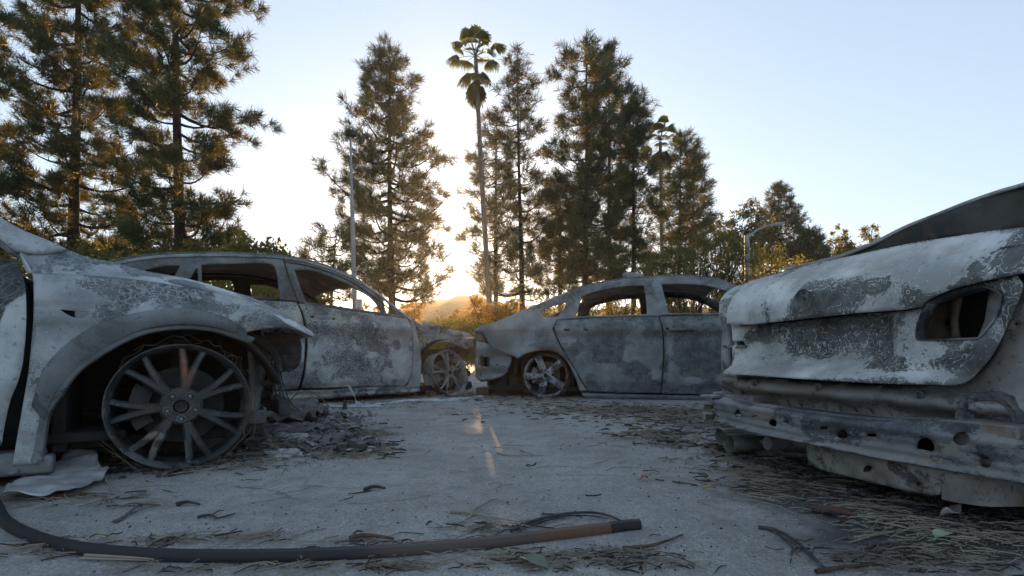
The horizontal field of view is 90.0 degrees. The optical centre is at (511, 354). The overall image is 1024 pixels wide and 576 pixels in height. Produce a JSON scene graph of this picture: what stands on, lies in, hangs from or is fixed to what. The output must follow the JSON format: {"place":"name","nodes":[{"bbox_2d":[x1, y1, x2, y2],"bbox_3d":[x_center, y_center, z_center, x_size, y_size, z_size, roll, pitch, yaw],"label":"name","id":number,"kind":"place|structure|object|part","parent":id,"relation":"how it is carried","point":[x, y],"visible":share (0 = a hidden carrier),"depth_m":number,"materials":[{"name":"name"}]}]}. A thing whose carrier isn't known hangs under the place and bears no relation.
{"place":"outdoors","nodes":[
{"label":"outdoors","id":0,"kind":"place"},
{"bbox_2d":[452,309,460,319],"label":"young tree","id":1,"kind":"object","parent":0,"point":[457,312],"visible":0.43,"depth_m":39.96,"materials":[{"name":"green plant"}]},
{"bbox_2d":[0,359,1023,575],"bbox_3d":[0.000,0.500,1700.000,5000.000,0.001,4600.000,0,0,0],"label":"ground","id":2,"kind":"structure","parent":0,"point":[330,486],"depth_m":1.73,"materials":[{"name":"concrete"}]},
{"bbox_2d":[0,1,58,266],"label":"pine tree","id":3,"kind":"object","parent":2,"relation":"on","point":[4,95],"visible":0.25,"depth_m":18.89,"materials":[{"name":"green plant"}]},
{"bbox_2d":[3,448,108,496],"bbox_3d":[-1.749,0.441,2.005,0.276,0.091,0.615,0,0,-26],"label":"panel fragment","id":4,"kind":"object","parent":2,"relation":"on","point":[78,468],"visible":0.91,"depth_m":1.96,"materials":[{"name":"grey metal"}]},
{"bbox_2d":[45,492,114,500],"bbox_3d":[-1.508,0.494,1.789,0.211,0.014,0.057,0,0,-13],"label":"needle bundle","id":5,"kind":"object","parent":2,"relation":"on","point":[77,494],"visible":0.94,"depth_m":1.79,"materials":[{"name":"brown plant"}]},
{"bbox_2d":[0,0,165,277],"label":"pine tree","id":6,"kind":"object","parent":2,"relation":"on","point":[42,29],"visible":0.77,"depth_m":18.22,"materials":[{"name":"green plant"}]},
{"bbox_2d":[86,531,108,539],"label":"leaf","id":7,"kind":"object","parent":2,"relation":"on","point":[102,533],"visible":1,"depth_m":1.38,"materials":[{"name":"plant"}]},
{"bbox_2d":[103,477,114,491],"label":"twig","id":8,"kind":"object","parent":2,"relation":"on","point":[107,482],"visible":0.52,"depth_m":1.94,"materials":[{"name":"wood"}]},
{"bbox_2d":[0,237,218,285],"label":"shrub","id":9,"kind":"object","parent":2,"relation":"on","point":[105,251],"visible":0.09,"depth_m":15.49,"materials":[{"name":"green plant"}]},
{"bbox_2d":[79,553,154,560],"bbox_3d":[-0.957,0.494,1.239,0.191,0.014,0.025,0,0,9],"label":"needle bundle","id":10,"kind":"object","parent":2,"relation":"on","point":[88,556],"visible":1,"depth_m":1.24,"materials":[{"name":"beige plant"}]},
{"bbox_2d":[113,503,159,523],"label":"twig","id":11,"kind":"object","parent":2,"relation":"on","point":[117,520],"visible":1,"depth_m":1.61,"materials":[{"name":"wood"}]},
{"bbox_2d":[0,217,315,477],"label":"burnt crossover","id":12,"kind":"object","parent":2,"relation":"on","point":[133,362],"visible":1,"depth_m":2.18,"materials":[{"name":"paint"}]},
{"bbox_2d":[0,260,25,445],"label":"door","id":13,"kind":"structure","parent":12,"relation":"in","point":[12,284],"depth_m":1.91,"materials":[{"name":"paint"}]},
{"bbox_2d":[146,534,175,545],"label":"leaf","id":14,"kind":"object","parent":2,"relation":"on","point":[162,537],"visible":1,"depth_m":1.35,"materials":[{"name":"plant"}]},
{"bbox_2d":[66,0,285,256],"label":"pine tree","id":15,"kind":"object","parent":2,"relation":"on","point":[169,91],"visible":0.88,"depth_m":16.69,"materials":[{"name":"green plant"}]},
{"bbox_2d":[175,500,199,506],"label":"twig","id":16,"kind":"object","parent":2,"relation":"on","point":[178,503],"visible":1,"depth_m":1.69,"materials":[{"name":"brown wood"}]},
{"bbox_2d":[197,510,234,518],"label":"twig","id":17,"kind":"object","parent":2,"relation":"on","point":[205,515],"visible":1,"depth_m":1.57,"materials":[{"name":"wood"}]},
{"bbox_2d":[98,243,341,306],"bbox_3d":[-6.947,-1.377,12.311,7.140,2.611,3.118,0,0,0],"label":"hedge","id":18,"kind":"object","parent":2,"relation":"on","point":[326,300],"visible":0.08,"depth_m":11.93,"materials":[{"name":"green plant"}]},
{"bbox_2d":[237,439,261,450],"bbox_3d":[-1.363,0.484,2.663,0.109,0.091,0.102,0,0,36],"label":"ash lump","id":19,"kind":"object","parent":2,"relation":"on","point":[254,443],"visible":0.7,"depth_m":2.64,"materials":[{"name":"grey"}]},
{"bbox_2d":[204,227,296,293],"bbox_3d":[-6.976,-1.477,13.867,2.672,3.956,2.533,0,0,-19],"label":"shrub","id":20,"kind":"object","parent":2,"relation":"on","point":[247,246],"visible":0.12,"depth_m":13.77,"materials":[{"name":"green plant"}]},
{"bbox_2d":[254,433,285,444],"bbox_3d":[-1.369,0.479,2.876,0.224,0.079,0.115,0,0,0],"label":"ash lump","id":21,"kind":"object","parent":2,"relation":"on","point":[278,438],"visible":0.47,"depth_m":2.86,"materials":[{"name":"plastic"}]},
{"bbox_2d":[75,252,475,406],"bbox_3d":[-2.163,-0.253,6.228,5.395,1.590,1.967,0,0,-42],"label":"burnt suv","id":22,"kind":"object","parent":2,"relation":"on","point":[366,352],"visible":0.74,"depth_m":5.51,"materials":[{"name":"metal"}]},
{"bbox_3d":[-2.376,-0.092,4.821,0.828,0.876,0.098,0,0,-42],"label":"rear door","id":23,"kind":"part","parent":22,"relation":"part of","materials":[{"name":"paint"}]},
{"bbox_3d":[-1.627,-0.075,5.493,1.273,0.867,0.094,0,0,-42],"label":"front door","id":24,"kind":"part","parent":22,"relation":"part of","materials":[{"name":"paint"}]},
{"bbox_2d":[264,448,304,457],"bbox_3d":[-1.123,0.489,2.511,0.197,0.066,0.080,0,0,0],"label":"ash lump","id":25,"kind":"object","parent":2,"relation":"on","point":[287,453],"visible":0.87,"depth_m":2.49,"materials":[{"name":"grey"}]},
{"bbox_2d":[261,421,319,432],"bbox_3d":[-1.441,0.462,3.251,0.395,0.057,0.387,0,0,-31],"label":"crumpled plate","id":26,"kind":"object","parent":2,"relation":"on","point":[267,426],"visible":0.56,"depth_m":3.24,"materials":[{"name":"metal"}]},
{"bbox_2d":[273,432,309,440],"bbox_3d":[-1.270,0.479,2.947,0.212,0.077,0.114,0,0,0],"label":"ash lump","id":27,"kind":"object","parent":2,"relation":"on","point":[292,436],"visible":0.45,"depth_m":2.92,"materials":[{"name":"grey"}]},
{"bbox_2d":[302,448,313,452],"bbox_3d":[-1.050,0.493,2.625,0.062,0.032,0.040,0,0,23],"label":"ash lump","id":28,"kind":"object","parent":2,"relation":"on","point":[306,450],"visible":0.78,"depth_m":2.61,"materials":[{"name":"plastic"}]},
{"bbox_2d":[228,410,406,460],"bbox_3d":[-1.324,0.462,3.380,1.154,0.074,2.150,0,0,-26],"label":"burnt debris","id":29,"kind":"object","parent":2,"relation":"on","point":[341,437],"visible":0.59,"depth_m":2.83,"materials":[{"name":"plastic"}]},
{"bbox_2d":[263,398,325,422],"bbox_3d":[-1.647,0.417,3.946,0.426,0.116,1.175,0,0,-12],"label":"crumpled plate","id":30,"kind":"object","parent":29,"relation":"on","point":[309,409],"visible":0.69,"depth_m":3.61,"materials":[{"name":"metal"}]},
{"bbox_2d":[291,391,328,406],"bbox_3d":[-1.620,0.386,4.090,0.323,0.193,0.010,0,0,0],"label":"cable loop","id":31,"kind":"object","parent":29,"relation":"on","point":[309,392],"visible":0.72,"depth_m":4.09,"materials":[{"name":"grey rubber"}]},
{"bbox_2d":[0,500,641,562],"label":"trim strip","id":32,"kind":"object","parent":2,"relation":"on","point":[11,525],"depth_m":1.27,"materials":[{"name":"rubber"}]},
{"bbox_2d":[316,403,329,416],"bbox_3d":[-1.534,0.450,4.142,0.154,0.122,0.106,0,0,-17],"label":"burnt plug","id":33,"kind":"object","parent":2,"relation":"on","point":[327,410],"visible":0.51,"depth_m":4.12,"materials":[{"name":"grey"}]},
{"bbox_2d":[291,220,382,304],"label":"pine tree","id":34,"kind":"object","parent":2,"relation":"on","point":[330,259],"visible":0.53,"depth_m":25.76,"materials":[{"name":"green plant"}]},
{"bbox_2d":[212,391,475,455],"bbox_3d":[-1.084,0.464,4.694,1.548,0.070,4.418,0,0,10],"label":"pale debris","id":35,"kind":"object","parent":2,"relation":"on","point":[329,424],"visible":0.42,"depth_m":2.85,"materials":[{"name":"grey wood"}]},
{"bbox_2d":[343,400,346,409],"bbox_3d":[-1.520,0.458,4.661,0.042,0.088,0.039,0,0,0],"label":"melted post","id":36,"kind":"object","parent":2,"relation":"on","point":[344,405],"visible":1,"depth_m":4.65,"materials":[{"name":"grey metal"}]},
{"bbox_2d":[344,129,356,308],"bbox_3d":[-6.528,-4.355,21.000,0.679,9.714,0.480,0,0,0],"label":"street lamp","id":37,"kind":"object","parent":2,"relation":"on","point":[350,134],"visible":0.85,"depth_m":20.93,"materials":[{"name":"metal"}]},
{"bbox_2d":[356,299,361,309],"bbox_3d":[-6.159,-2.017,20.598,0.260,0.440,0.010,0,0,0],"label":"parking sign","id":38,"kind":"object","parent":37,"relation":"attached to","point":[358,303],"visible":0.84,"depth_m":20.60,"materials":[{"name":"white metal"}]},
{"bbox_2d":[336,441,367,452],"bbox_3d":[-0.815,0.482,2.617,0.158,0.080,0.096,0,0,0],"label":"ash lump","id":39,"kind":"object","parent":2,"relation":"on","point":[344,447],"visible":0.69,"depth_m":2.60,"materials":[{"name":"grey"}]},
{"bbox_2d":[348,385,382,406],"bbox_3d":[-1.390,0.395,4.869,0.349,0.210,0.064,0,0,-4],"label":"metal shard","id":40,"kind":"object","parent":2,"relation":"on","point":[358,404],"visible":0.92,"depth_m":4.86,"materials":[{"name":"metal"}]},
{"bbox_2d":[349,530,393,541],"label":"twig","id":41,"kind":"object","parent":2,"relation":"on","point":[354,535],"visible":0.98,"depth_m":1.38,"materials":[{"name":"wood"}]},
{"bbox_2d":[365,440,380,448],"bbox_3d":[-0.763,0.486,2.712,0.130,0.063,0.072,0,0,-14],"label":"ash lump","id":42,"kind":"object","parent":2,"relation":"on","point":[370,443],"visible":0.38,"depth_m":2.69,"materials":[{"name":"grey"}]},
{"bbox_2d":[363,485,385,490],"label":"twig","id":43,"kind":"object","parent":2,"relation":"on","point":[367,488],"visible":0.99,"depth_m":1.89,"materials":[{"name":"wood"}]},
{"bbox_2d":[362,296,427,322],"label":"shrub","id":44,"kind":"object","parent":2,"relation":"on","point":[415,313],"visible":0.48,"depth_m":33.70,"materials":[{"name":"green plant"}]},
{"bbox_2d":[309,30,484,313],"bbox_3d":[-7.322,-9.123,29.721,9.042,19.263,8.780,0,0,24],"label":"pine tree","id":45,"kind":"object","parent":2,"relation":"on","point":[389,265],"visible":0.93,"depth_m":28.94,"materials":[{"name":"green plant"}]},
{"bbox_2d":[320,395,483,407],"bbox_3d":[-1.173,0.496,5.272,2.192,0.056,0.406,0,0,-32],"label":"melted aluminium run","id":46,"kind":"object","parent":2,"relation":"on","point":[408,400],"visible":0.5,"depth_m":5.45,"materials":[{"name":"silver metal"}]},
{"bbox_2d":[418,310,494,369],"bbox_3d":[-1.310,-0.406,15.009,4.027,1.854,2.424,0,0,0],"label":"hedge","id":47,"kind":"object","parent":2,"relation":"on","point":[467,326],"visible":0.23,"depth_m":14.68,"materials":[{"name":"green plant"}]},
{"bbox_2d":[446,24,506,312],"bbox_3d":[-2.099,-9.375,30.076,3.253,19.785,3.291,0,0,-30],"label":"fan palm","id":48,"kind":"object","parent":2,"relation":"on","point":[476,94],"visible":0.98,"depth_m":29.88,"materials":[{"name":"green plant"}]},
{"bbox_2d":[450,498,517,521],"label":"twig","id":49,"kind":"object","parent":2,"relation":"on","point":[473,512],"visible":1,"depth_m":1.58,"materials":[{"name":"brown wood"}]},
{"bbox_2d":[449,292,521,364],"bbox_3d":[-1.317,-1.229,24.107,3.657,3.464,1.623,0,0,0],"label":"shrub","id":50,"kind":"object","parent":2,"relation":"on","point":[502,311],"visible":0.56,"depth_m":23.89,"materials":[{"name":"green plant"}]},
{"bbox_2d":[452,104,531,320],"bbox_3d":[-1.235,-8.828,37.076,6.028,18.664,5.928,0,0,18],"label":"pine tree","id":51,"kind":"object","parent":2,"relation":"on","point":[492,144],"visible":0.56,"depth_m":36.42,"materials":[{"name":"green plant"}]},
{"bbox_2d":[0,390,1023,575],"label":"pine needle litter","id":52,"kind":"object","parent":2,"relation":"on","point":[982,534],"visible":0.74,"depth_m":1.49,"materials":[{"name":"brown plant"}]},
{"bbox_2d":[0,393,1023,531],"bbox_3d":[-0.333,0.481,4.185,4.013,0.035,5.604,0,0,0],"label":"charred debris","id":53,"kind":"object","parent":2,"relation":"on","point":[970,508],"visible":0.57,"depth_m":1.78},
{"bbox_2d":[4,394,1023,575],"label":"charcoal grit","id":54,"kind":"object","parent":2,"relation":"on","point":[592,496],"visible":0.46,"depth_m":1.72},
{"bbox_2d":[467,40,562,311],"bbox_3d":[0.284,-9.405,31.867,5.834,19.811,6.176,0,0,-27],"label":"pine tree","id":55,"kind":"object","parent":2,"relation":"on","point":[521,114],"visible":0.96,"depth_m":31.57,"materials":[{"name":"green plant"}]},
{"bbox_2d":[496,450,543,455],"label":"twig","id":56,"kind":"object","parent":2,"relation":"on","point":[529,454],"visible":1,"depth_m":2.51,"materials":[{"name":"grey wood"}]},
{"bbox_2d":[520,553,547,570],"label":"leaf","id":57,"kind":"object","parent":2,"relation":"on","point":[538,559],"visible":1,"depth_m":1.21,"materials":[{"name":"plant"}]},
{"bbox_2d":[514,169,595,311],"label":"pine tree","id":58,"kind":"object","parent":2,"relation":"on","point":[546,259],"visible":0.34,"depth_m":34.36,"materials":[{"name":"green plant"}]},
{"bbox_2d":[510,511,620,532],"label":"palm frond","id":59,"kind":"object","parent":2,"relation":"on","point":[552,516],"visible":0.96,"depth_m":1.55,"materials":[{"name":"plant"}]},
{"bbox_2d":[534,27,643,301],"bbox_3d":[4.519,-9.536,31.096,6.505,20.084,6.145,0,0,0],"label":"pine tree","id":60,"kind":"object","parent":2,"relation":"on","point":[585,203],"visible":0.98,"depth_m":30.34,"materials":[{"name":"green plant"}]},
{"bbox_2d":[514,279,672,316],"bbox_3d":[4.859,-2.880,29.989,10.538,4.060,4.772,0,0,0],"label":"shrub","id":61,"kind":"object","parent":2,"relation":"on","point":[625,311],"visible":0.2,"depth_m":29.38,"materials":[{"name":"green plant"}]},
{"bbox_2d":[475,275,738,400],"bbox_3d":[1.879,-0.190,6.519,4.569,1.523,1.937,0,0,12],"label":"burnt sedan","id":62,"kind":"object","parent":2,"relation":"on","point":[655,346],"visible":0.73,"depth_m":5.80,"materials":[{"name":"paint"}]},
{"bbox_3d":[1.084,0.010,5.775,1.209,0.868,0.081,0,0,12],"label":"rear door","id":63,"kind":"part","parent":62,"relation":"part of","materials":[{"name":"paint"}]},
{"bbox_3d":[2.370,-0.007,5.503,1.515,0.875,0.081,0,0,12],"label":"front door","id":64,"kind":"part","parent":62,"relation":"part of","materials":[{"name":"paint"}]},
{"bbox_2d":[569,37,660,315],"bbox_3d":[6.544,-10.127,33.893,6.546,21.264,5.901,0,0,0],"label":"pine tree","id":65,"kind":"object","parent":2,"relation":"on","point":[608,104],"visible":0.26,"depth_m":32.75,"materials":[{"name":"green plant"}]},
{"bbox_2d":[601,81,680,314],"bbox_3d":[8.073,-8.514,32.965,5.443,18.032,4.495,0,0,0],"label":"pine tree","id":66,"kind":"object","parent":2,"relation":"on","point":[640,139],"visible":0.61,"depth_m":32.35,"materials":[{"name":"green plant"}]},
{"bbox_2d":[613,534,682,568],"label":"twig","id":67,"kind":"object","parent":2,"relation":"on","point":[644,546],"visible":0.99,"depth_m":1.31,"materials":[{"name":"wood"}]},
{"bbox_2d":[640,115,682,261],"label":"fan palm","id":68,"kind":"object","parent":2,"relation":"on","point":[663,155],"visible":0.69,"depth_m":35.73,"materials":[{"name":"green plant"}]},
{"bbox_2d":[645,126,722,303],"bbox_3d":[12.328,-8.157,37.972,6.150,17.328,6.222,0,0,0],"label":"pine tree","id":69,"kind":"object","parent":2,"relation":"on","point":[678,177],"visible":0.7,"depth_m":37.12,"materials":[{"name":"green plant"}]},
{"bbox_2d":[675,150,722,312],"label":"pine tree","id":70,"kind":"object","parent":2,"relation":"on","point":[709,228],"visible":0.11,"depth_m":41.58,"materials":[{"name":"green plant"}]},
{"bbox_2d":[631,223,770,312],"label":"weeping tree","id":71,"kind":"object","parent":2,"relation":"on","point":[736,249],"visible":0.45,"depth_m":21.50,"materials":[{"name":"green plant"}]},
{"bbox_2d":[699,484,715,489],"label":"leaf","id":72,"kind":"object","parent":2,"relation":"on","point":[706,486],"visible":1,"depth_m":1.88,"materials":[{"name":"plant"}]},
{"bbox_2d":[699,213,749,300],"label":"round tree","id":73,"kind":"object","parent":2,"relation":"on","point":[719,225],"visible":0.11,"depth_m":49.85,"materials":[{"name":"green plant"}]},
{"bbox_2d":[719,196,784,274],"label":"round tree","id":74,"kind":"object","parent":2,"relation":"on","point":[758,217],"visible":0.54,"depth_m":45.54,"materials":[{"name":"green plant"}]},
{"bbox_2d":[744,222,782,280],"bbox_3d":[11.799,-2.856,24.000,1.811,6.715,0.270,0,0,0],"label":"street lamp","id":75,"kind":"object","parent":2,"relation":"on","point":[747,237],"visible":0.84,"depth_m":23.93,"materials":[{"name":"metal"}]},
{"bbox_2d":[735,242,812,282],"bbox_3d":[15.034,-3.064,29.885,6.067,7.131,3.436,0,0,-11],"label":"shrub","id":76,"kind":"object","parent":2,"relation":"on","point":[772,269],"visible":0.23,"depth_m":29.41,"materials":[{"name":"green plant"}]},
{"bbox_2d":[753,179,826,272],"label":"pine tree","id":77,"kind":"object","parent":2,"relation":"on","point":[791,218],"visible":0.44,"depth_m":47.17,"materials":[{"name":"green plant"}]},
{"bbox_2d":[758,525,824,566],"bbox_3d":[0.716,0.494,1.329,0.072,0.014,0.280,0,0,10],"label":"twig","id":78,"kind":"object","parent":2,"relation":"on","point":[778,532],"visible":1,"depth_m":1.35,"materials":[{"name":"wood"}]},
{"bbox_2d":[782,223,836,266],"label":"round tree","id":79,"kind":"object","parent":2,"relation":"on","point":[809,244],"visible":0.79,"depth_m":43.40,"materials":[{"name":"green plant"}]},
{"bbox_2d":[798,505,858,517],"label":"leaf","id":80,"kind":"object","parent":2,"relation":"on","point":[834,508],"visible":0.94,"depth_m":1.60,"materials":[{"name":"plant"}]},
{"bbox_2d":[826,223,858,254],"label":"round tree","id":81,"kind":"object","parent":2,"relation":"on","point":[844,245],"visible":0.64,"depth_m":51.62,"materials":[{"name":"green plant"}]},
{"bbox_2d":[837,515,848,520],"bbox_3d":[0.971,0.476,1.502,0.030,0.032,0.097,0,0,34],"label":"paper scrap","id":82,"kind":"object","parent":2,"relation":"on","point":[842,518],"visible":1,"depth_m":1.50,"materials":[{"name":"grey paper"}]},
{"bbox_2d":[814,562,900,573],"bbox_3d":[0.807,0.494,1.192,0.233,0.014,0.013,0,0,-11],"label":"bark strip","id":83,"kind":"object","parent":2,"relation":"on","point":[828,569],"visible":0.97,"depth_m":1.18,"materials":[{"name":"brown wood"}]},
{"bbox_2d":[700,182,1023,506],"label":"burnt white sedan","id":84,"kind":"object","parent":2,"relation":"on","point":[894,359],"visible":1,"depth_m":1.75,"materials":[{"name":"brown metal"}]},
{"bbox_2d":[848,222,880,250],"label":"round tree","id":85,"kind":"object","parent":2,"relation":"on","point":[865,233],"visible":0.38,"depth_m":51.92,"materials":[{"name":"green plant"}]},
{"bbox_2d":[847,518,976,543],"bbox_3d":[1.134,0.495,1.470,0.524,0.010,0.164,0,0,-9],"label":"palm frond","id":86,"kind":"object","parent":2,"relation":"on","point":[862,536],"visible":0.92,"depth_m":1.42,"materials":[{"name":"brown plant"}]},
{"bbox_2d":[928,529,952,540],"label":"leaf","id":87,"kind":"object","parent":2,"relation":"on","point":[939,532],"visible":1,"depth_m":1.39,"materials":[{"name":"plant"}]},
{"bbox_2d":[940,503,960,515],"bbox_3d":[1.336,0.468,1.556,0.144,0.036,0.044,0,0,-37],"label":"paper scrap","id":88,"kind":"object","parent":2,"relation":"on","point":[955,508],"visible":1,"depth_m":1.55,"materials":[{"name":"white paper"}]},
{"bbox_2d":[0,0,1023,311],"label":"sky","id":89,"kind":"structure","parent":0,"point":[892,115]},
{"bbox_2d":[388,294,711,347],"bbox_3d":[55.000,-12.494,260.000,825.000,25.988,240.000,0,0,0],"label":"hill","id":90,"kind":"structure","parent":0,"point":[446,306],"depth_m":182.36,"materials":[{"name":"plant"}]},
{"bbox_2d":[622,272,646,277],"bbox_3d":[1.513,-0.968,6.301,0.326,0.090,0.089,0,0,-6],"label":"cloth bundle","id":91,"kind":"object","parent":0,"point":[628,274],"visible":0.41,"depth_m":6.26,"materials":[{"name":"grey fabric"}]}
]}

